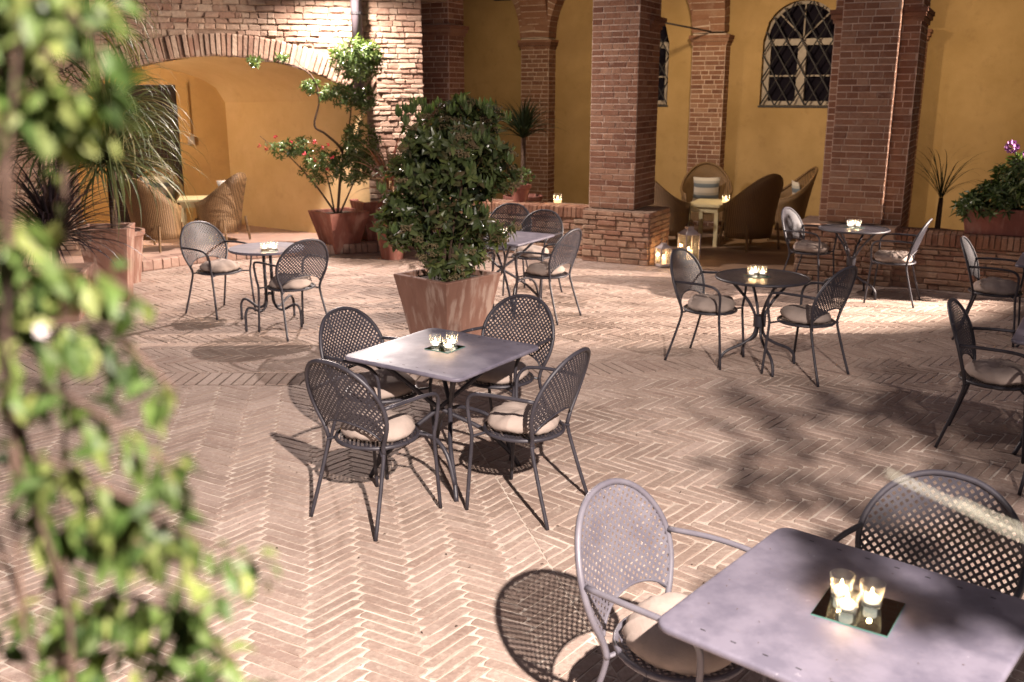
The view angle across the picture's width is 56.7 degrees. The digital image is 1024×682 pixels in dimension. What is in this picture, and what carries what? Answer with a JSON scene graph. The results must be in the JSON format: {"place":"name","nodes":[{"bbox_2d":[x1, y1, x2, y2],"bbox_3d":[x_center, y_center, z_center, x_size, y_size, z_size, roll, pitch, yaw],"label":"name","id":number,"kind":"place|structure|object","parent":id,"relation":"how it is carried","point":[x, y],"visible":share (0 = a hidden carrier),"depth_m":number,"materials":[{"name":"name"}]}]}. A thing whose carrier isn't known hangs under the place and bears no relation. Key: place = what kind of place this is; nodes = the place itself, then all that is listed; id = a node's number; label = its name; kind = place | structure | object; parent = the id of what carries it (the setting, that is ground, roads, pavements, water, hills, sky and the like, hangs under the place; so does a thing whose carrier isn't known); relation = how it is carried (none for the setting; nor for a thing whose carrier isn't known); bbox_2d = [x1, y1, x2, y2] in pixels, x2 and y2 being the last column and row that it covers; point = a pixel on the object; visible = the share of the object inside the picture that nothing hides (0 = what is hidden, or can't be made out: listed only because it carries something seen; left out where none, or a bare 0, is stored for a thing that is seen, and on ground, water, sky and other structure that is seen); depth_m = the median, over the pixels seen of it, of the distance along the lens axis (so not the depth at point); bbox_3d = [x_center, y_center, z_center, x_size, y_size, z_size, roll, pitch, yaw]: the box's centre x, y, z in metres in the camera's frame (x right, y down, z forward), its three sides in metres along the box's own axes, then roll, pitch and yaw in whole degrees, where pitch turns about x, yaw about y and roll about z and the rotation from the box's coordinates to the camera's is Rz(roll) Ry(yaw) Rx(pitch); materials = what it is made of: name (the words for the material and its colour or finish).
{"place":"outdoors","nodes":[
{"label":"outdoors","id":0,"kind":"place"},
{"bbox_2d":[29,0,166,120],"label":"yucca head","id":1,"kind":"object","parent":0,"point":[107,39],"visible":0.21,"depth_m":9.75},
{"bbox_2d":[26,216,416,271],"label":"terrace","id":2,"kind":"structure","parent":0,"point":[170,256],"depth_m":13.19,"materials":[{"name":"brick"}]},
{"bbox_2d":[122,178,187,252],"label":"wicker armchair","id":3,"kind":"object","parent":2,"relation":"on","point":[164,227],"visible":0.74,"depth_m":12.49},
{"bbox_2d":[138,167,184,204],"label":"wicker armchair","id":4,"kind":"object","parent":2,"relation":"on","point":[176,195],"visible":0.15,"depth_m":14.05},
{"bbox_2d":[142,175,174,200],"bbox_3d":[-5.194,-2.234,13.954,0.420,0.420,0.130,-4,29,-14],"label":"striped pillow","id":5,"kind":"object","parent":4,"relation":"on","point":[165,191],"visible":0.32,"depth_m":13.90,"materials":[{"name":"fabric"}]},
{"bbox_2d":[177,195,213,242],"bbox_3d":[-4.500,-1.745,13.550,0.450,0.600,0.600,-4,15,-15],"label":"cream table","id":6,"kind":"object","parent":2,"relation":"on","point":[191,200],"visible":0.38,"depth_m":13.24,"materials":[{"name":"paint"}]},
{"bbox_2d":[194,172,250,243],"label":"wicker armchair","id":7,"kind":"object","parent":2,"relation":"on","point":[220,208],"visible":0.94,"depth_m":13.15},
{"bbox_2d":[349,199,384,240],"bbox_3d":[-1.980,-1.744,13.623,0.530,0.560,0.530,-8,17,-29],"label":"terracotta planter","id":8,"kind":"object","parent":2,"relation":"on","point":[368,233],"visible":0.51,"depth_m":13.38,"materials":[{"name":"ceramic"}]},
{"bbox_2d":[0,249,1023,681],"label":"courtyard paving","id":9,"kind":"structure","parent":0,"point":[738,447],"depth_m":5.85,"materials":[{"name":"brick"}]},
{"bbox_2d":[19,262,93,320],"bbox_3d":[-4.520,-0.471,9.439,0.630,0.500,0.630,-4,15,-14],"label":"terracotta planter","id":10,"kind":"object","parent":9,"relation":"on","point":[86,274],"visible":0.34,"depth_m":9.32,"materials":[{"name":"ceramic"}]},
{"bbox_2d":[11,153,151,279],"bbox_3d":[-4.458,-1.230,9.241,1.929,1.346,1.864,0,15,0],"label":"dark cordyline","id":11,"kind":"object","parent":10,"relation":"in","point":[45,215],"visible":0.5,"depth_m":9.16,"materials":[{"name":"green plant"}]},
{"bbox_2d":[77,223,134,301],"bbox_3d":[-4.350,-0.845,10.272,0.510,0.800,0.510,-3,15,-12],"label":"terracotta planter","id":12,"kind":"object","parent":9,"relation":"on","point":[104,265],"visible":0.56,"depth_m":10.06,"materials":[{"name":"ceramic"}]},
{"bbox_2d":[11,70,162,210],"bbox_3d":[-4.800,-2.041,9.888,2.053,1.511,2.165,0,15,0],"label":"yucca head","id":13,"kind":"object","parent":12,"relation":"in","point":[29,150],"visible":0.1,"depth_m":9.64},
{"bbox_2d":[17,52,194,183],"bbox_3d":[-4.141,-2.294,9.753,1.878,1.310,1.838,0,15,0],"label":"yucca head","id":14,"kind":"object","parent":12,"relation":"in","point":[99,81],"visible":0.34,"depth_m":9.53},
{"bbox_2d":[11,79,211,238],"bbox_3d":[-4.211,-1.893,9.849,2.104,1.626,2.074,0,15,0],"label":"yucca head","id":15,"kind":"object","parent":12,"relation":"in","point":[108,157],"visible":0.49,"depth_m":9.72},
{"bbox_2d":[133,227,144,283],"bbox_3d":[-4.620,-0.998,11.213,0.584,0.620,0.584,0,15,0],"label":"terracotta pot","id":16,"kind":"object","parent":9,"relation":"on","point":[138,247],"visible":0.22,"depth_m":11.17,"materials":[{"name":"ceramic"}]},
{"bbox_2d":[0,0,280,681],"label":"climbing vine","id":17,"kind":"object","parent":9,"relation":"on","point":[115,530],"visible":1,"depth_m":0.63,"materials":[{"name":"green plant"}]},
{"bbox_2d":[8,0,424,250],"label":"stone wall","id":18,"kind":"structure","parent":9,"relation":"on","point":[306,34],"depth_m":12.71,"materials":[{"name":"brick"}]},
{"bbox_2d":[350,0,367,98],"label":"drainpipe","id":19,"kind":"object","parent":18,"relation":"attached to","point":[356,12],"visible":0.3,"depth_m":12.73,"materials":[{"name":"metal"}]},
{"bbox_2d":[180,221,255,319],"bbox_3d":[-3.004,-0.739,9.625,0.566,0.919,0.592,10,18,34],"label":"metal armchair","id":20,"kind":"object","parent":9,"relation":"on","point":[184,248],"visible":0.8,"depth_m":9.64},
{"bbox_2d":[199,258,239,272],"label":"seat cushion","id":21,"kind":"object","parent":20,"relation":"on","point":[220,265],"visible":0.96,"depth_m":9.46,"materials":[{"name":"fabric"}]},
{"bbox_2d":[77,56,369,232],"bbox_3d":[-4.735,-2.776,13.993,4.950,2.650,2.540,-4,15,-14],"label":"yellow alcove","id":22,"kind":"object","parent":9,"relation":"on","point":[238,107],"visible":0.43,"depth_m":14.55,"materials":[{"name":"paint"}]},
{"bbox_2d":[104,85,183,222],"bbox_3d":[-5.779,-2.911,14.930,1.112,2.155,0.130,-4,15,-14],"label":"wooden door","id":23,"kind":"structure","parent":22,"relation":"attached to","point":[171,97],"depth_m":14.93,"materials":[{"name":"brown wood"}]},
{"bbox_2d":[228,242,302,331],"bbox_3d":[-2.350,-0.534,9.174,0.708,0.747,0.708,-5,16,-19],"label":"round table","id":24,"kind":"object","parent":9,"relation":"on","point":[250,249],"visible":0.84,"depth_m":9.11,"materials":[{"name":"metal"}]},
{"bbox_2d":[253,238,332,341],"bbox_3d":[-2.016,-0.520,8.792,0.592,0.919,0.566,-14,20,-43],"label":"metal armchair","id":25,"kind":"object","parent":9,"relation":"on","point":[325,256],"visible":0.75,"depth_m":8.60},
{"bbox_2d":[269,273,311,288],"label":"seat cushion","id":26,"kind":"object","parent":25,"relation":"on","point":[300,282],"visible":0.59,"depth_m":8.70,"materials":[{"name":"fabric"}]},
{"bbox_2d":[308,207,369,254],"bbox_3d":[-2.420,-1.542,13.325,0.630,0.580,0.630,-12,19,-38],"label":"terracotta planter","id":27,"kind":"object","parent":9,"relation":"on","point":[338,231],"visible":0.94,"depth_m":13.14,"materials":[{"name":"ceramic"}]},
{"bbox_2d":[246,34,386,213],"bbox_3d":[-2.559,-2.876,12.720,1.850,2.404,0.761,0,15,0],"label":"potted tree","id":28,"kind":"object","parent":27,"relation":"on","point":[366,56],"visible":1,"depth_m":12.62,"materials":[{"name":"green plant"}]},
{"bbox_2d":[304,359,441,540],"bbox_3d":[-0.744,0.483,4.966,0.592,0.919,0.566,11,18,36],"label":"metal armchair","id":29,"kind":"object","parent":9,"relation":"on","point":[382,447],"visible":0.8,"depth_m":4.77,"materials":[{"name":"metal"}]},
{"bbox_2d":[340,409,414,441],"bbox_3d":[-0.707,0.434,5.006,0.394,0.122,0.386,-7,15,-33],"label":"seat cushion","id":30,"kind":"object","parent":29,"relation":"on","point":[402,425],"visible":0.56,"depth_m":4.89,"materials":[{"name":"fabric"}]},
{"bbox_2d":[319,306,437,479],"bbox_3d":[-0.831,0.276,5.754,0.566,0.919,0.592,9,17,31],"label":"metal armchair","id":31,"kind":"object","parent":9,"relation":"on","point":[336,358],"visible":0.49,"depth_m":5.75,"materials":[{"name":"metal"}]},
{"bbox_2d":[350,369,414,399],"bbox_3d":[-0.780,0.250,5.710,0.394,0.122,0.386,-7,19,-21],"label":"seat cushion","id":32,"kind":"object","parent":31,"relation":"on","point":[392,385],"visible":0.63,"depth_m":5.60,"materials":[{"name":"fabric"}]},
{"bbox_2d":[374,221,404,259],"bbox_3d":[-1.620,-1.359,12.825,0.484,0.500,0.484,0,15,0],"label":"terracotta pot","id":33,"kind":"object","parent":9,"relation":"on","point":[387,253],"visible":0.34,"depth_m":12.72,"materials":[{"name":"ceramic"}]},
{"bbox_2d":[351,137,401,218],"bbox_3d":[-1.682,-2.139,12.627,1.239,1.212,1.412,5,16,20],"label":"red cordyline","id":34,"kind":"object","parent":33,"relation":"in","point":[389,184],"visible":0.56,"depth_m":12.50,"materials":[{"name":"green plant"}]},
{"bbox_2d":[345,328,538,501],"bbox_3d":[-0.394,0.418,5.558,0.824,0.752,0.824,10,17,32],"label":"square table","id":35,"kind":"object","parent":9,"relation":"on","point":[476,357],"visible":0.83,"depth_m":5.42,"materials":[{"name":"metal"}]},
{"bbox_2d":[424,342,464,352],"bbox_3d":[-0.390,0.039,5.510,0.170,0.004,0.170,9,17,31],"label":"mirror plate","id":36,"kind":"object","parent":35,"relation":"on","point":[440,347],"visible":0.93,"depth_m":5.49,"materials":[{"name":"silver"}]},
{"bbox_2d":[393,268,500,334],"bbox_3d":[-0.550,-0.238,8.156,0.650,0.700,0.650,13,19,40],"label":"terracotta planter","id":37,"kind":"object","parent":9,"relation":"on","point":[455,305],"visible":0.61,"depth_m":7.94,"materials":[{"name":"ceramic"}]},
{"bbox_2d":[369,92,526,281],"bbox_3d":[-0.526,-1.268,7.913,1.313,1.580,1.022,0,15,0],"label":"potted bush","id":38,"kind":"object","parent":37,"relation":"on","point":[448,153],"visible":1,"depth_m":7.70,"materials":[{"name":"green plant"}]},
{"bbox_2d":[447,294,554,460],"bbox_3d":[-0.053,0.199,6.048,0.592,0.919,0.566,10,18,33],"label":"metal armchair","id":39,"kind":"object","parent":9,"relation":"on","point":[521,383],"visible":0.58,"depth_m":6.11,"materials":[{"name":"metal"}]},
{"bbox_2d":[471,360,528,384],"bbox_3d":[-0.086,0.176,5.993,0.394,0.122,0.386,-3,14,-8],"label":"seat cushion","id":40,"kind":"object","parent":39,"relation":"on","point":[502,374],"visible":0.39,"depth_m":5.84,"materials":[{"name":"fabric"}]},
{"bbox_2d":[477,203,531,282],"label":"metal armchair","id":41,"kind":"object","parent":9,"relation":"on","point":[500,207],"visible":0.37,"depth_m":11.24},
{"bbox_2d":[462,230,553,313],"bbox_3d":[-0.100,-0.718,9.891,0.824,0.752,0.824,8,17,29],"label":"square table","id":42,"kind":"object","parent":9,"relation":"on","point":[525,238],"visible":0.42,"depth_m":9.80,"materials":[{"name":"metal"}]},
{"bbox_2d":[432,198,589,258],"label":"wall","id":43,"kind":"structure","parent":9,"relation":"on","point":[570,215],"depth_m":12.95,"materials":[{"name":"brick"}]},
{"bbox_2d":[511,183,531,201],"bbox_3d":[0.116,-2.084,13.323,0.324,0.240,0.324,0,15,0],"label":"terracotta pot","id":44,"kind":"object","parent":43,"relation":"on","point":[521,194],"visible":0.71,"depth_m":13.23,"materials":[{"name":"ceramic"}]},
{"bbox_2d":[465,347,590,529],"bbox_3d":[0.112,0.451,5.087,0.566,0.919,0.592,8,17,29],"label":"metal armchair","id":45,"kind":"object","parent":9,"relation":"on","point":[573,392],"visible":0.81,"depth_m":4.92,"materials":[{"name":"metal"}]},
{"bbox_2d":[487,401,559,435],"bbox_3d":[0.058,0.408,5.106,0.394,0.122,0.386,8,14,26],"label":"seat cushion","id":46,"kind":"object","parent":45,"relation":"on","point":[512,416],"visible":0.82,"depth_m":5.00,"materials":[{"name":"fabric"}]},
{"bbox_2d":[502,209,562,298],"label":"metal armchair","id":47,"kind":"object","parent":9,"relation":"on","point":[551,223],"visible":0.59,"depth_m":10.59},
{"bbox_2d":[514,244,548,257],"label":"seat cushion","id":48,"kind":"object","parent":47,"relation":"on","point":[534,248],"visible":0.71,"depth_m":10.35,"materials":[{"name":"fabric"}]},
{"bbox_2d":[513,228,581,324],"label":"metal armchair","id":49,"kind":"object","parent":9,"relation":"on","point":[574,252],"visible":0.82,"depth_m":9.22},
{"bbox_2d":[526,261,564,275],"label":"seat cushion","id":50,"kind":"object","parent":49,"relation":"on","point":[540,268],"visible":0.83,"depth_m":9.28,"materials":[{"name":"fabric"}]},
{"bbox_2d":[582,206,669,265],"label":"wall","id":51,"kind":"structure","parent":9,"relation":"on","point":[631,237],"depth_m":12.44,"materials":[{"name":"brick"}]},
{"bbox_2d":[589,0,666,209],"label":"brick pier","id":52,"kind":"structure","parent":51,"relation":"on","point":[626,34],"depth_m":12.24,"materials":[{"name":"brick"}]},
{"bbox_2d":[655,239,672,266],"bbox_3d":[1.950,-1.141,12.210,0.169,0.351,0.169,-5,16,-19],"label":"lantern","id":53,"kind":"object","parent":9,"relation":"on","point":[665,246],"visible":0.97,"depth_m":12.18,"materials":[{"name":"metal"}]},
{"bbox_2d":[574,478,767,681],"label":"metal armchair","id":54,"kind":"object","parent":9,"relation":"on","point":[646,672],"visible":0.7,"depth_m":3.16,"materials":[{"name":"metal"}]},
{"bbox_2d":[622,592,731,675],"bbox_3d":[0.559,0.936,3.092,0.394,0.122,0.386,-3,18,-1],"label":"seat cushion","id":55,"kind":"object","parent":54,"relation":"on","point":[648,640],"visible":0.48,"depth_m":2.97,"materials":[{"name":"fabric"}]},
{"bbox_2d":[664,248,746,369],"bbox_3d":[1.611,-0.297,7.942,0.566,0.919,0.592,10,18,35],"label":"metal armchair","id":56,"kind":"object","parent":9,"relation":"on","point":[678,288],"visible":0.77,"depth_m":7.96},
{"bbox_2d":[688,293,735,312],"bbox_3d":[1.659,-0.325,7.900,0.394,0.122,0.386,-9,19,-21],"label":"seat cushion","id":57,"kind":"object","parent":56,"relation":"on","point":[702,302],"visible":0.94,"depth_m":7.79,"materials":[{"name":"fabric"}]},
{"bbox_2d":[651,258,793,275],"bbox_3d":[2.748,-0.937,12.202,1.880,0.040,0.560,8,16,27],"label":"threshold","id":58,"kind":"object","parent":9,"relation":"on","point":[713,266],"visible":0.46,"depth_m":12.20,"materials":[{"name":"tile"}]},
{"bbox_2d":[677,222,700,262],"bbox_3d":[2.330,-1.304,12.498,0.229,0.519,0.229,-5,16,-19],"label":"lantern","id":59,"kind":"object","parent":58,"relation":"on","point":[689,231],"visible":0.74,"depth_m":12.43,"materials":[{"name":"metal"}]},
{"bbox_2d":[715,268,810,376],"bbox_3d":[2.020,-0.160,7.743,0.754,0.750,0.754,-2,15,-8],"label":"round table","id":60,"kind":"object","parent":9,"relation":"on","point":[777,278],"visible":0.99,"depth_m":7.69,"materials":[{"name":"metal"}]},
{"bbox_2d":[776,207,836,293],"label":"metal armchair","id":61,"kind":"object","parent":9,"relation":"on","point":[800,232],"visible":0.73,"depth_m":10.81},
{"bbox_2d":[793,240,828,252],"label":"seat cushion","id":62,"kind":"object","parent":61,"relation":"on","point":[809,246],"visible":0.96,"depth_m":10.64,"materials":[{"name":"fabric"}]},
{"bbox_2d":[760,265,857,386],"bbox_3d":[2.363,-0.172,7.466,0.592,0.919,0.566,-14,20,-42],"label":"metal armchair","id":63,"kind":"object","parent":9,"relation":"on","point":[844,297],"visible":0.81,"depth_m":7.29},
{"bbox_2d":[780,304,830,323],"bbox_3d":[2.325,-0.219,7.499,0.386,0.122,0.394,-11,20,-43],"label":"seat cushion","id":64,"kind":"object","parent":63,"relation":"on","point":[794,313],"visible":0.88,"depth_m":7.38,"materials":[{"name":"fabric"}]},
{"bbox_2d":[658,528,1023,681],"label":"square table","id":65,"kind":"object","parent":9,"relation":"on","point":[945,628],"visible":0.96,"depth_m":2.67,"materials":[{"name":"metal"}]},
{"bbox_2d":[811,583,905,637],"bbox_3d":[0.995,0.769,2.724,0.210,0.004,0.210,10,18,33],"label":"mirror plate","id":66,"kind":"object","parent":65,"relation":"on","point":[881,620],"visible":0.93,"depth_m":2.70,"materials":[{"name":"silver"}]},
{"bbox_2d":[837,592,861,614],"bbox_3d":[0.955,0.735,2.700,0.072,0.071,0.072,5,16,20],"label":"tealight glass","id":67,"kind":"object","parent":66,"relation":"on","point":[846,603],"visible":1,"depth_m":2.69,"materials":[{"name":"glass"}]},
{"bbox_2d":[860,585,885,609],"bbox_3d":[1.035,0.727,2.729,0.072,0.071,0.072,-5,15,-18],"label":"tealight glass","id":68,"kind":"object","parent":66,"relation":"on","point":[871,598],"visible":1,"depth_m":2.72,"materials":[{"name":"glass"}]},
{"bbox_2d":[793,215,900,286],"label":"wall","id":69,"kind":"structure","parent":9,"relation":"on","point":[808,265],"depth_m":11.15,"materials":[{"name":"brick"}]},
{"bbox_2d":[826,0,903,223],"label":"brick pier","id":70,"kind":"structure","parent":69,"relation":"on","point":[868,60],"depth_m":10.84,"materials":[{"name":"brick"}]},
{"bbox_2d":[819,0,934,227],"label":"brick pier","id":71,"kind":"structure","parent":69,"relation":"on","point":[917,16],"depth_m":10.88,"materials":[{"name":"brick"}]},
{"bbox_2d":[818,223,890,299],"bbox_3d":[3.740,-0.875,10.470,0.754,0.750,0.754,-12,19,-38],"label":"round table","id":72,"kind":"object","parent":9,"relation":"on","point":[841,229],"visible":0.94,"depth_m":10.37,"materials":[{"name":"metal"}]},
{"bbox_2d":[863,218,932,307],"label":"metal armchair","id":73,"kind":"object","parent":9,"relation":"on","point":[915,243],"visible":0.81,"depth_m":9.94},
{"bbox_2d":[874,250,912,263],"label":"seat cushion","id":74,"kind":"object","parent":73,"relation":"on","point":[888,256],"visible":0.91,"depth_m":10.01,"materials":[{"name":"fabric"}]},
{"bbox_2d":[832,469,1023,597],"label":"metal armchair","id":75,"kind":"object","parent":9,"relation":"on","point":[1003,504],"visible":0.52,"depth_m":3.27,"materials":[{"name":"metal"}]},
{"bbox_2d":[891,227,1023,297],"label":"wall","id":76,"kind":"structure","parent":9,"relation":"on","point":[940,264],"depth_m":10.69,"materials":[{"name":"brick"}]},
{"bbox_2d":[963,206,1023,236],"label":"flower box","id":77,"kind":"object","parent":76,"relation":"on","point":[1006,226],"visible":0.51,"depth_m":10.44,"materials":[{"name":"ceramic"}]},
{"bbox_2d":[949,140,1023,222],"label":"rhododendron","id":78,"kind":"object","parent":77,"relation":"in","point":[1007,193],"visible":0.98,"depth_m":10.35,"materials":[{"name":"green plant"}]},
{"bbox_2d":[934,298,1023,463],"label":"metal armchair","id":79,"kind":"object","parent":9,"relation":"on","point":[965,377],"visible":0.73,"depth_m":5.98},
{"bbox_2d":[965,358,1023,385],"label":"seat cushion","id":80,"kind":"object","parent":79,"relation":"on","point":[1002,372],"visible":1,"depth_m":5.85,"materials":[{"name":"fabric"}]},
{"bbox_2d":[951,236,1023,346],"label":"metal armchair","id":81,"kind":"object","parent":9,"relation":"on","point":[969,252],"visible":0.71,"depth_m":8.55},
{"bbox_2d":[973,277,1020,294],"bbox_3d":[4.377,-0.502,8.576,0.386,0.122,0.394,-8,17,-18],"label":"seat cushion","id":82,"kind":"object","parent":81,"relation":"on","point":[995,285],"visible":0.96,"depth_m":8.46,"materials":[{"name":"fabric"}]},
{"bbox_2d":[1011,317,1023,455],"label":"square table","id":83,"kind":"object","parent":9,"relation":"on","point":[1018,337],"visible":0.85,"depth_m":5.89,"materials":[{"name":"metal"}]},
{"bbox_2d":[667,224,795,267],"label":"gallery floor","id":84,"kind":"structure","parent":0,"point":[762,252],"depth_m":13.57,"materials":[{"name":"tile"}]},
{"bbox_2d":[503,194,542,201],"bbox_3d":[0.166,-1.887,14.479,0.604,0.660,0.604,0,15,0],"label":"terracotta pot","id":85,"kind":"object","parent":84,"relation":"on","point":[535,197],"visible":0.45,"depth_m":14.26,"materials":[{"name":"ceramic"}]},
{"bbox_2d":[498,94,562,182],"bbox_3d":[0.160,-2.947,14.208,1.410,1.572,1.434,0,15,0],"label":"dark palm","id":86,"kind":"object","parent":85,"relation":"in","point":[523,121],"visible":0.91,"depth_m":14.09,"materials":[{"name":"green plant"}]},
{"bbox_2d":[517,38,558,201],"bbox_3d":[0.473,-3.845,17.183,0.660,3.100,0.380,8,16,27],"label":"brick pilaster","id":87,"kind":"object","parent":84,"relation":"on","point":[538,57],"visible":0.69,"depth_m":16.93,"materials":[{"name":"brick"}]},
{"bbox_2d":[649,181,693,245],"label":"wicker armchair","id":88,"kind":"object","parent":84,"relation":"on","point":[679,211],"visible":0.44,"depth_m":13.62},
{"bbox_2d":[680,162,732,235],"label":"wicker armchair","id":89,"kind":"object","parent":84,"relation":"on","point":[708,170],"visible":0.54,"depth_m":15.25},
{"bbox_2d":[692,177,719,200],"bbox_3d":[3.110,-2.428,15.199,0.420,0.420,0.130,3,29,10],"label":"striped pillow","id":90,"kind":"object","parent":89,"relation":"on","point":[706,188],"visible":0.85,"depth_m":15.14,"materials":[{"name":"fabric"}]},
{"bbox_2d":[685,198,728,246],"bbox_3d":[2.930,-1.774,14.163,0.500,0.600,0.850,7,16,24],"label":"cream table","id":91,"kind":"object","parent":84,"relation":"on","point":[701,206],"visible":0.67,"depth_m":13.79,"materials":[{"name":"paint"}]},
{"bbox_2d":[687,33,734,225],"bbox_3d":[3.249,-3.477,15.779,0.665,3.100,0.380,8,16,27],"label":"brick pilaster","id":92,"kind":"object","parent":84,"relation":"on","point":[709,92],"visible":0.66,"depth_m":15.51,"materials":[{"name":"brick"}]},
{"bbox_2d":[692,0,729,32],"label":"gallery arch","id":93,"kind":"structure","parent":92,"relation":"on","point":[717,12],"depth_m":15.14,"materials":[{"name":"brick"}]},
{"bbox_2d":[463,0,1023,229],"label":"gallery wall","id":94,"kind":"structure","parent":84,"relation":"on","point":[972,104],"depth_m":15.36,"materials":[{"name":"paint"}]},
{"bbox_2d":[463,0,547,27],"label":"gallery arch","id":95,"kind":"structure","parent":94,"relation":"attached to","point":[533,11],"depth_m":16.48,"materials":[{"name":"brick"}]},
{"bbox_2d":[512,0,535,38],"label":"gallery arch","id":96,"kind":"structure","parent":94,"relation":"attached to","point":[528,31],"depth_m":16.66,"materials":[{"name":"brick"}]},
{"bbox_2d":[534,0,714,37],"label":"gallery arch","id":97,"kind":"structure","parent":94,"relation":"attached to","point":[554,8],"depth_m":16.43,"materials":[{"name":"brick"}]},
{"bbox_2d":[658,25,668,106],"bbox_3d":[2.144,-4.863,16.272,1.240,1.630,0.215,8,16,27],"label":"grille window","id":98,"kind":"structure","parent":94,"relation":"attached to","point":[663,71],"depth_m":16.14,"materials":[{"name":"black"}]},
{"bbox_2d":[758,0,834,107],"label":"grille window","id":99,"kind":"structure","parent":94,"relation":"attached to","point":[797,54],"depth_m":15.11,"materials":[{"name":"black"}]},
{"bbox_2d":[717,173,783,251],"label":"wicker armchair","id":100,"kind":"object","parent":84,"relation":"on","point":[749,211],"visible":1,"depth_m":13.31,"materials":[{"name":"wicker"}]},
{"bbox_2d":[767,166,817,240],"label":"wicker armchair","id":101,"kind":"object","parent":84,"relation":"on","point":[798,201],"visible":0.66,"depth_m":14.19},
{"bbox_2d":[907,28,933,226],"bbox_3d":[5.861,-3.131,14.459,0.700,3.100,0.380,8,16,27],"label":"brick pilaster","id":102,"kind":"object","parent":84,"relation":"on","point":[930,32],"visible":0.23,"depth_m":14.24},
{"bbox_3d":[5.610,-1.265,12.576,0.424,0.420,0.424,0,15,0],"label":"terracotta pot","id":103,"kind":"object","parent":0,"visible":0},
{"bbox_2d":[913,149,986,228],"bbox_3d":[5.662,-1.988,12.443,1.221,1.214,1.758,3,15,13],"label":"gallery palm","id":104,"kind":"object","parent":103,"relation":"in","point":[941,194],"visible":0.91,"depth_m":12.38,"materials":[{"name":"green plant"}]},
{"bbox_3d":[-1.980,-2.033,15.075,2.635,0.703,0.406,8,16,27],"label":"low wall","id":105,"kind":"object","parent":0,"visible":0},
{"bbox_2d":[421,0,468,187],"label":"brick pier","id":106,"kind":"structure","parent":105,"relation":"on","point":[444,30],"depth_m":13.84,"materials":[{"name":"brick"}]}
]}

